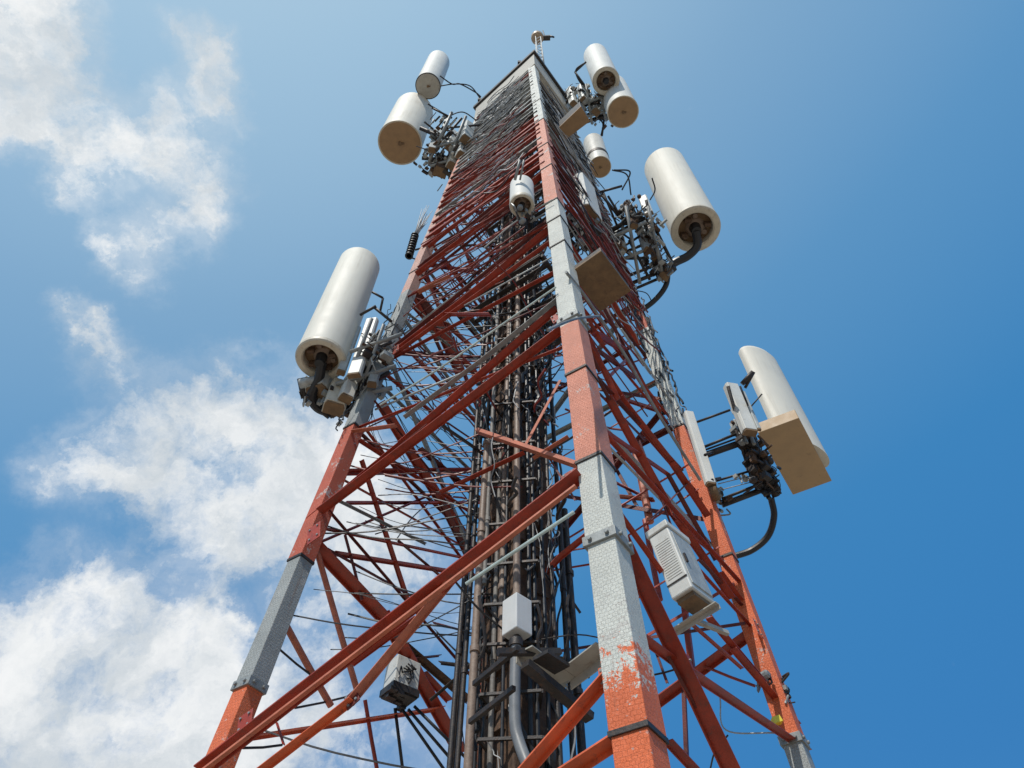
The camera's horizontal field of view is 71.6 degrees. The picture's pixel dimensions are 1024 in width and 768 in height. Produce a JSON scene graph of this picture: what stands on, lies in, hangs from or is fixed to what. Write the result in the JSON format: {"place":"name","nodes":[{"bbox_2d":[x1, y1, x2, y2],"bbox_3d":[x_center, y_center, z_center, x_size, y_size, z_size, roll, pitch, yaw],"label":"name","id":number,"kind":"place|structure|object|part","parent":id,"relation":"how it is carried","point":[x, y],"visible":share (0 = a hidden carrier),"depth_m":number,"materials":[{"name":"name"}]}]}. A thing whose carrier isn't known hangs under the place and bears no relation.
{"place":"outdoors","nodes":[
{"label":"outdoors","id":0,"kind":"place"},
{"bbox_2d":[0,0,1023,767],"label":"sky","id":1,"kind":"structure","parent":0,"point":[184,184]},
{"label":"ground","id":2,"kind":"structure","parent":0,"visible":0},
{"bbox_2d":[193,49,814,767],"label":"lattice tower","id":3,"kind":"structure","parent":2,"relation":"on","point":[635,699],"depth_m":8.92,"materials":[{"name":"metal"}]},
{"bbox_2d":[297,291,402,425],"bbox_3d":[-2.562,-0.201,11.673,2.080,1.518,1.234,-37,-63,24],"label":"antenna mount","id":4,"kind":"object","parent":3,"relation":"attached to","point":[336,396],"visible":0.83,"depth_m":11.37,"materials":[{"name":"grey metal"}]},
{"bbox_2d":[295,247,379,418],"bbox_3d":[-3.099,-1.065,12.889,0.824,3.919,1.318,1,-54,0],"label":"drum antenna","id":5,"kind":"object","parent":4,"relation":"attached to","point":[325,343],"visible":0.92,"depth_m":12.02,"materials":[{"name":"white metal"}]},
{"bbox_2d":[336,326,360,376],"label":"panel antenna","id":6,"kind":"object","parent":4,"relation":"attached to","point":[342,368],"visible":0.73,"depth_m":11.49,"materials":[{"name":"metal"}]},
{"bbox_2d":[347,317,378,378],"bbox_3d":[-2.453,-0.622,11.718,0.218,1.715,0.098,-7,-55,6],"label":"panel antenna","id":7,"kind":"object","parent":4,"relation":"attached to","point":[356,367],"visible":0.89,"depth_m":11.31,"materials":[{"name":"white paint"}]},
{"bbox_2d":[265,513,478,767],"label":"loose wiring","id":8,"kind":"object","parent":3,"relation":"attached to","point":[338,753],"visible":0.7,"depth_m":8.73,"materials":[{"name":"black rubber"}]},
{"bbox_2d":[335,303,410,430],"bbox_3d":[-2.257,-0.317,12.144,0.669,4.071,0.544,1,-54,0],"label":"loose wiring","id":9,"kind":"object","parent":3,"relation":"attached to","point":[342,419],"visible":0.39,"depth_m":11.22,"materials":[{"name":"black rubber"}]},
{"bbox_2d":[361,305,409,386],"bbox_3d":[-2.214,-0.647,12.580,0.529,3.006,0.484,1,-54,0],"label":"leg cable bundle","id":10,"kind":"object","parent":3,"relation":"attached to","point":[385,336],"visible":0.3,"depth_m":12.79,"materials":[{"name":"black rubber"}]},
{"bbox_2d":[293,308,495,638],"bbox_3d":[-1.160,0.804,11.255,2.655,7.460,0.894,1,-54,0],"label":"loose wiring","id":11,"kind":"object","parent":3,"relation":"attached to","point":[385,527],"visible":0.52,"depth_m":9.70,"materials":[{"name":"black rubber"}]},
{"bbox_2d":[397,500,431,537],"bbox_3d":[-1.489,2.071,10.905,0.023,1.261,0.588,-34,-62,22],"label":"cable","id":12,"kind":"object","parent":3,"relation":"hanging from","point":[413,516],"visible":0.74,"depth_m":10.87,"materials":[{"name":"grey metal"}]},
{"bbox_2d":[405,205,432,259],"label":"finned antenna","id":13,"kind":"object","parent":3,"relation":"attached to","point":[411,247],"visible":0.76,"depth_m":16.75,"materials":[{"name":"black rubber"}]},
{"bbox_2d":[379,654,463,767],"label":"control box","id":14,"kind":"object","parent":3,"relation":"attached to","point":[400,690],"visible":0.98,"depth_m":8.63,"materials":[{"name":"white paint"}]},
{"bbox_2d":[347,291,508,536],"bbox_3d":[-1.009,-0.051,12.280,2.381,7.078,0.852,1,-54,0],"label":"loose wiring","id":15,"kind":"object","parent":3,"relation":"attached to","point":[434,455],"visible":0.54,"depth_m":10.35,"materials":[{"name":"grey metal"}]},
{"bbox_2d":[415,50,448,98],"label":"drum antenna","id":16,"kind":"object","parent":3,"relation":"attached to","point":[429,81],"visible":1,"depth_m":25.42,"materials":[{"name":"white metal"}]},
{"bbox_2d":[369,178,500,495],"bbox_3d":[-1.135,-3.334,18.597,0.926,16.899,3.114,-30,-60,20],"label":"wire tangle","id":17,"kind":"object","parent":3,"relation":"attached to","point":[445,431],"visible":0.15,"depth_m":13.24,"materials":[{"name":"metal"}]},
{"bbox_2d":[350,267,522,494],"bbox_3d":[-1.078,-0.439,12.899,2.565,7.479,0.931,1,-54,0],"label":"loose wiring","id":18,"kind":"object","parent":3,"relation":"attached to","point":[421,452],"visible":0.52,"depth_m":10.72,"materials":[{"name":"grey metal"}]},
{"bbox_2d":[413,76,480,190],"bbox_3d":[-1.990,-7.885,22.368,2.164,2.418,2.948,1,-54,0],"label":"antenna mount","id":19,"kind":"object","parent":3,"relation":"attached to","point":[440,164],"visible":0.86,"depth_m":22.11,"materials":[{"name":"grey metal"}]},
{"bbox_2d":[378,92,432,164],"bbox_3d":[-3.597,-8.828,24.354,1.424,3.789,1.424,1,-54,0],"label":"drum antenna","id":20,"kind":"object","parent":19,"relation":"attached to","point":[401,136],"visible":0.98,"depth_m":23.02,"materials":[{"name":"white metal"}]},
{"bbox_2d":[444,129,456,152],"bbox_3d":[-1.870,-7.773,22.822,0.469,1.616,0.235,33,-61,-21],"label":"radio unit","id":21,"kind":"object","parent":19,"relation":"attached to","point":[453,136],"visible":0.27,"depth_m":22.55,"materials":[{"name":"white paint"}]},
{"bbox_2d":[404,202,497,488],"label":"wire tangle","id":22,"kind":"object","parent":3,"relation":"attached to","point":[443,377],"visible":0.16,"depth_m":14.32,"materials":[{"name":"red metal"}]},
{"bbox_2d":[379,286,555,405],"bbox_3d":[-0.634,-0.511,9.823,2.909,0.661,0.033,-27,-59,18],"label":"stay rod","id":23,"kind":"object","parent":3,"relation":"attached to","point":[475,343],"visible":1,"depth_m":9.74,"materials":[{"name":"metal"}]},
{"bbox_2d":[403,104,543,319],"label":"wire tangle","id":24,"kind":"object","parent":3,"relation":"attached to","point":[472,267],"visible":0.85,"depth_m":14.43,"materials":[{"name":"red metal"}]},
{"bbox_2d":[440,76,531,216],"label":"wire tangle","id":25,"kind":"object","parent":3,"relation":"attached to","point":[492,128],"visible":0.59,"depth_m":19.75,"materials":[{"name":"silver metal"}]},
{"bbox_2d":[448,76,530,218],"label":"wire tangle","id":26,"kind":"object","parent":3,"relation":"attached to","point":[496,122],"visible":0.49,"depth_m":20.12,"materials":[{"name":"grey metal"}]},
{"bbox_2d":[455,78,532,201],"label":"wire tangle","id":27,"kind":"object","parent":3,"relation":"attached to","point":[500,110],"visible":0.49,"depth_m":20.21,"materials":[{"name":"metal"}]},
{"bbox_2d":[443,144,570,516],"bbox_3d":[0.309,-2.581,16.629,2.134,16.769,2.798,-23,-58,16],"label":"cable tangle","id":28,"kind":"object","parent":3,"relation":"attached to","point":[553,423],"visible":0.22,"depth_m":11.09,"materials":[{"name":"black rubber"}]},
{"bbox_2d":[466,142,563,552],"bbox_3d":[0.125,-3.025,16.475,2.452,17.152,2.388,38,-62,-23],"label":"cable tangle","id":29,"kind":"object","parent":3,"relation":"attached to","point":[537,394],"visible":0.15,"depth_m":11.65,"materials":[{"name":"black rubber"}]},
{"bbox_2d":[484,199,551,248],"bbox_3d":[0.102,-2.832,12.545,1.420,0.426,0.033,-27,-59,18],"label":"stay rod","id":30,"kind":"object","parent":3,"relation":"attached to","point":[513,223],"visible":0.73,"depth_m":12.62,"materials":[{"name":"metal"}]},
{"bbox_2d":[462,347,575,767],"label":"cable tangle","id":31,"kind":"object","parent":3,"relation":"attached to","point":[489,576],"visible":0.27,"depth_m":9.21,"materials":[{"name":"black rubber"}]},
{"bbox_2d":[465,511,574,584],"bbox_3d":[0.063,1.374,5.931,1.070,0.322,0.030,-27,-59,18],"label":"stay rod","id":32,"kind":"object","parent":3,"relation":"attached to","point":[520,547],"visible":1,"depth_m":5.92,"materials":[{"name":"grey metal"}]},
{"bbox_2d":[441,141,610,613],"bbox_3d":[0.386,-3.395,17.106,2.899,19.447,2.727,1,-54,0],"label":"cable tangle","id":33,"kind":"object","parent":3,"relation":"attached to","point":[514,490],"visible":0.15,"depth_m":10.57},
{"bbox_2d":[509,159,544,228],"bbox_3d":[0.177,-3.284,12.414,0.492,1.351,0.936,-21,-57,15],"label":"drum antenna","id":34,"kind":"object","parent":3,"relation":"attached to","point":[522,203],"visible":1,"depth_m":12.27,"materials":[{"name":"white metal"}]},
{"bbox_2d":[460,288,597,757],"bbox_3d":[0.333,1.921,9.733,2.283,13.538,1.922,1,-54,0],"label":"cable tangle","id":35,"kind":"object","parent":3,"relation":"attached to","point":[537,636],"visible":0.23,"depth_m":8.17,"materials":[{"name":"black rubber"}]},
{"bbox_2d":[453,140,621,558],"bbox_3d":[0.493,-2.696,15.359,3.007,15.679,3.640,1,-54,0],"label":"cable tangle","id":36,"kind":"object","parent":3,"relation":"attached to","point":[538,380],"visible":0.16,"depth_m":10.60,"materials":[{"name":"black rubber"}]},
{"bbox_2d":[531,30,553,62],"bbox_3d":[1.363,-14.209,29.972,1.073,8.344,0.580,1,-54,0],"label":"beacon mast","id":37,"kind":"object","parent":3,"relation":"on","point":[538,37],"visible":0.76,"depth_m":31.54,"materials":[{"name":"metal"}]},
{"bbox_2d":[546,315,600,331],"bbox_3d":[0.744,-0.697,7.952,0.034,2.482,1.534,-27,-59,18],"label":"cable","id":38,"kind":"object","parent":3,"relation":"attached to","point":[567,321],"visible":1,"depth_m":7.57,"materials":[{"name":"grey metal"}]},
{"bbox_2d":[559,102,589,138],"bbox_3d":[1.618,-7.017,18.865,0.793,0.541,0.456,-32,-61,21],"label":"equipment box","id":39,"kind":"object","parent":3,"relation":"attached to","point":[574,119],"visible":0.94,"depth_m":18.67,"materials":[{"name":"beige plastic"}]},
{"bbox_2d":[539,199,627,370],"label":"wire tangle","id":40,"kind":"object","parent":3,"relation":"attached to","point":[555,305],"visible":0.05,"depth_m":18.40,"materials":[{"name":"metal"}]},
{"bbox_2d":[580,228,587,241],"bbox_3d":[1.535,-3.295,15.152,0.160,1.350,0.160,1,-54,0],"label":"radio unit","id":41,"kind":"object","parent":3,"relation":"attached to","point":[584,236],"visible":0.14,"depth_m":14.80,"materials":[{"name":"metal"}]},
{"bbox_2d":[567,172,609,254],"bbox_3d":[1.482,-3.538,15.737,1.095,2.854,0.995,-33,-61,22],"label":"radio unit","id":42,"kind":"object","parent":3,"relation":"attached to","point":[587,185],"visible":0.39,"depth_m":15.17,"materials":[{"name":"white paint"}]},
{"bbox_2d":[545,87,634,269],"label":"wire tangle","id":43,"kind":"object","parent":3,"relation":"attached to","point":[578,159],"visible":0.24,"depth_m":18.29,"materials":[{"name":"silver metal"}]},
{"bbox_2d":[547,88,641,312],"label":"wire tangle","id":44,"kind":"object","parent":3,"relation":"attached to","point":[577,187],"visible":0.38,"depth_m":15.84,"materials":[{"name":"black metal"}]},
{"bbox_2d":[583,133,610,177],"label":"drum antenna","id":45,"kind":"object","parent":3,"relation":"attached to","point":[595,148],"visible":0.92,"depth_m":22.52,"materials":[{"name":"white paint"}]},
{"bbox_2d":[564,61,631,194],"bbox_3d":[3.551,-9.470,25.791,1.677,3.316,4.154,-35,-62,23],"label":"antenna mount","id":46,"kind":"object","parent":3,"relation":"attached to","point":[586,98],"visible":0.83,"depth_m":25.43,"materials":[{"name":"grey metal"}]},
{"bbox_2d":[584,43,619,94],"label":"drum antenna","id":47,"kind":"object","parent":46,"relation":"attached to","point":[602,72],"visible":0.92,"depth_m":25.04,"materials":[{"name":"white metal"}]},
{"bbox_2d":[603,76,638,127],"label":"drum antenna","id":48,"kind":"object","parent":46,"relation":"attached to","point":[621,107],"visible":0.84,"depth_m":24.05,"materials":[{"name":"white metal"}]},
{"bbox_2d":[575,248,630,311],"bbox_3d":[1.316,-1.558,10.592,0.568,0.166,0.836,-32,-61,21],"label":"equipment box","id":49,"kind":"object","parent":3,"relation":"attached to","point":[603,284],"visible":0.84,"depth_m":10.51,"materials":[{"name":"brown metal"}]},
{"bbox_2d":[554,133,660,351],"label":"wire tangle","id":50,"kind":"object","parent":3,"relation":"attached to","point":[621,269],"visible":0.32,"depth_m":13.74,"materials":[{"name":"metal"}]},
{"bbox_2d":[546,86,670,394],"bbox_3d":[1.832,-4.913,17.595,0.708,14.862,2.809,-33,-61,22],"label":"wire tangle","id":51,"kind":"object","parent":3,"relation":"attached to","point":[569,150],"visible":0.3,"depth_m":14.01,"materials":[{"name":"metal"}]},
{"bbox_2d":[565,271,700,480],"bbox_3d":[1.751,-0.078,10.112,0.060,1.194,3.521,-30,-60,20],"label":"cable","id":52,"kind":"object","parent":3,"relation":"attached to","point":[639,380],"visible":0.95,"depth_m":10.28,"materials":[{"name":"metal"}]},
{"bbox_2d":[600,169,676,311],"bbox_3d":[2.937,-3.488,16.863,1.579,2.338,2.881,-14,-56,10],"label":"antenna mount","id":53,"kind":"object","parent":3,"relation":"attached to","point":[650,239],"visible":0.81,"depth_m":16.69,"materials":[{"name":"grey metal"}]},
{"bbox_2d":[639,195,653,217],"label":"panel antenna","id":54,"kind":"object","parent":53,"relation":"attached to","point":[643,198],"visible":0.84,"depth_m":17.11,"materials":[{"name":"white paint"}]},
{"bbox_2d":[648,224,662,262],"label":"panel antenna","id":55,"kind":"object","parent":53,"relation":"attached to","point":[653,256],"visible":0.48,"depth_m":16.75,"materials":[{"name":"grey metal"}]},
{"bbox_2d":[644,147,720,266],"bbox_3d":[4.431,-4.804,18.947,1.335,5.250,1.453,1,-54,0],"label":"drum antenna","id":56,"kind":"object","parent":53,"relation":"attached to","point":[690,215],"visible":0.96,"depth_m":17.59,"materials":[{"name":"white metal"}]},
{"bbox_2d":[623,276,683,416],"bbox_3d":[2.717,-0.828,14.010,0.610,5.479,0.406,1,-54,0],"label":"leg cable bundle","id":57,"kind":"object","parent":3,"relation":"attached to","point":[663,363],"visible":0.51,"depth_m":13.32,"materials":[{"name":"black rubber"}]},
{"bbox_2d":[624,285,686,433],"bbox_3d":[2.689,-0.819,14.041,0.664,5.720,0.478,1,-54,0],"label":"leg cable bundle","id":58,"kind":"object","parent":3,"relation":"attached to","point":[659,367],"visible":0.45,"depth_m":13.30,"materials":[{"name":"grey metal"}]},
{"bbox_2d":[645,519,729,635],"bbox_3d":[1.640,1.869,6.797,0.685,0.995,0.620,-4,-54,-7],"label":"equipment cabinet","id":59,"kind":"object","parent":3,"relation":"attached to","point":[687,586],"visible":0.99,"depth_m":6.58,"materials":[{"name":"white metal"}]},
{"bbox_3d":[1.709,1.711,6.757,0.074,0.644,0.397,-37,-62,23],"label":"door","id":60,"kind":"part","parent":59,"relation":"part of","materials":[{"name":"metal"}]},
{"bbox_2d":[710,734,728,767],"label":"cable","id":61,"kind":"object","parent":3,"relation":"hanging from","point":[727,735],"visible":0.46,"depth_m":8.12,"materials":[{"name":"black rubber"}]},
{"bbox_2d":[697,370,781,558],"bbox_3d":[3.531,1.308,11.172,1.366,1.779,2.245,-15,-56,11],"label":"antenna mount","id":62,"kind":"object","parent":3,"relation":"attached to","point":[757,462],"visible":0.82,"depth_m":11.10,"materials":[{"name":"metal"}]},
{"bbox_2d":[683,410,720,501],"bbox_3d":[2.985,1.051,11.025,0.255,1.884,0.823,-27,-59,18],"label":"panel antenna","id":63,"kind":"object","parent":62,"relation":"attached to","point":[705,467],"visible":1,"depth_m":10.83,"materials":[{"name":"white plastic"}]},
{"bbox_2d":[723,382,760,436],"bbox_3d":[3.618,0.384,11.168,0.270,1.218,0.153,9,-55,-6],"label":"panel antenna","id":64,"kind":"object","parent":62,"relation":"attached to","point":[746,420],"visible":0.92,"depth_m":10.99,"materials":[{"name":"white paint"}]},
{"bbox_2d":[739,346,831,494],"bbox_3d":[5.023,0.274,13.725,0.839,3.377,1.755,-27,-59,19],"label":"sector antenna","id":65,"kind":"object","parent":62,"relation":"on","point":[797,452],"visible":0.97,"depth_m":12.67,"materials":[{"name":"white plastic"}]},
{"bbox_2d":[719,698,773,733],"bbox_3d":[2.708,3.868,8.262,0.592,0.578,0.032,-26,-59,18],"label":"cable","id":66,"kind":"object","parent":3,"relation":"attached to","point":[724,728],"visible":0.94,"depth_m":8.16,"materials":[{"name":"metal"}]},
{"bbox_2d":[756,670,794,724],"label":"leg fittings","id":67,"kind":"object","parent":3,"relation":"attached to","point":[777,719],"visible":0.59,"depth_m":8.11,"materials":[{"name":"grey metal"}]},
{"bbox_2d":[446,119,600,767],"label":"cable riser","id":68,"kind":"object","parent":2,"relation":"on","point":[541,676],"visible":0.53,"depth_m":8.30,"materials":[{"name":"brown metal"}]},
{"bbox_2d":[455,345,570,767],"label":"cable tangle","id":69,"kind":"object","parent":68,"relation":"attached to","point":[478,729],"visible":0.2,"depth_m":7.84,"materials":[{"name":"black rubber"}]},
{"bbox_2d":[478,309,554,765],"bbox_3d":[0.090,2.184,9.310,1.246,11.675,1.040,1,-54,0],"label":"cable tangle","id":70,"kind":"object","parent":68,"relation":"attached to","point":[542,583],"visible":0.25,"depth_m":8.34,"materials":[{"name":"black rubber"}]},
{"bbox_2d":[502,592,531,641],"bbox_3d":[0.034,2.601,7.776,0.236,0.501,0.298,37,-62,-23],"label":"junction box","id":71,"kind":"object","parent":68,"relation":"attached to","point":[517,615],"visible":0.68,"depth_m":7.69,"materials":[{"name":"white plastic"}]}
]}

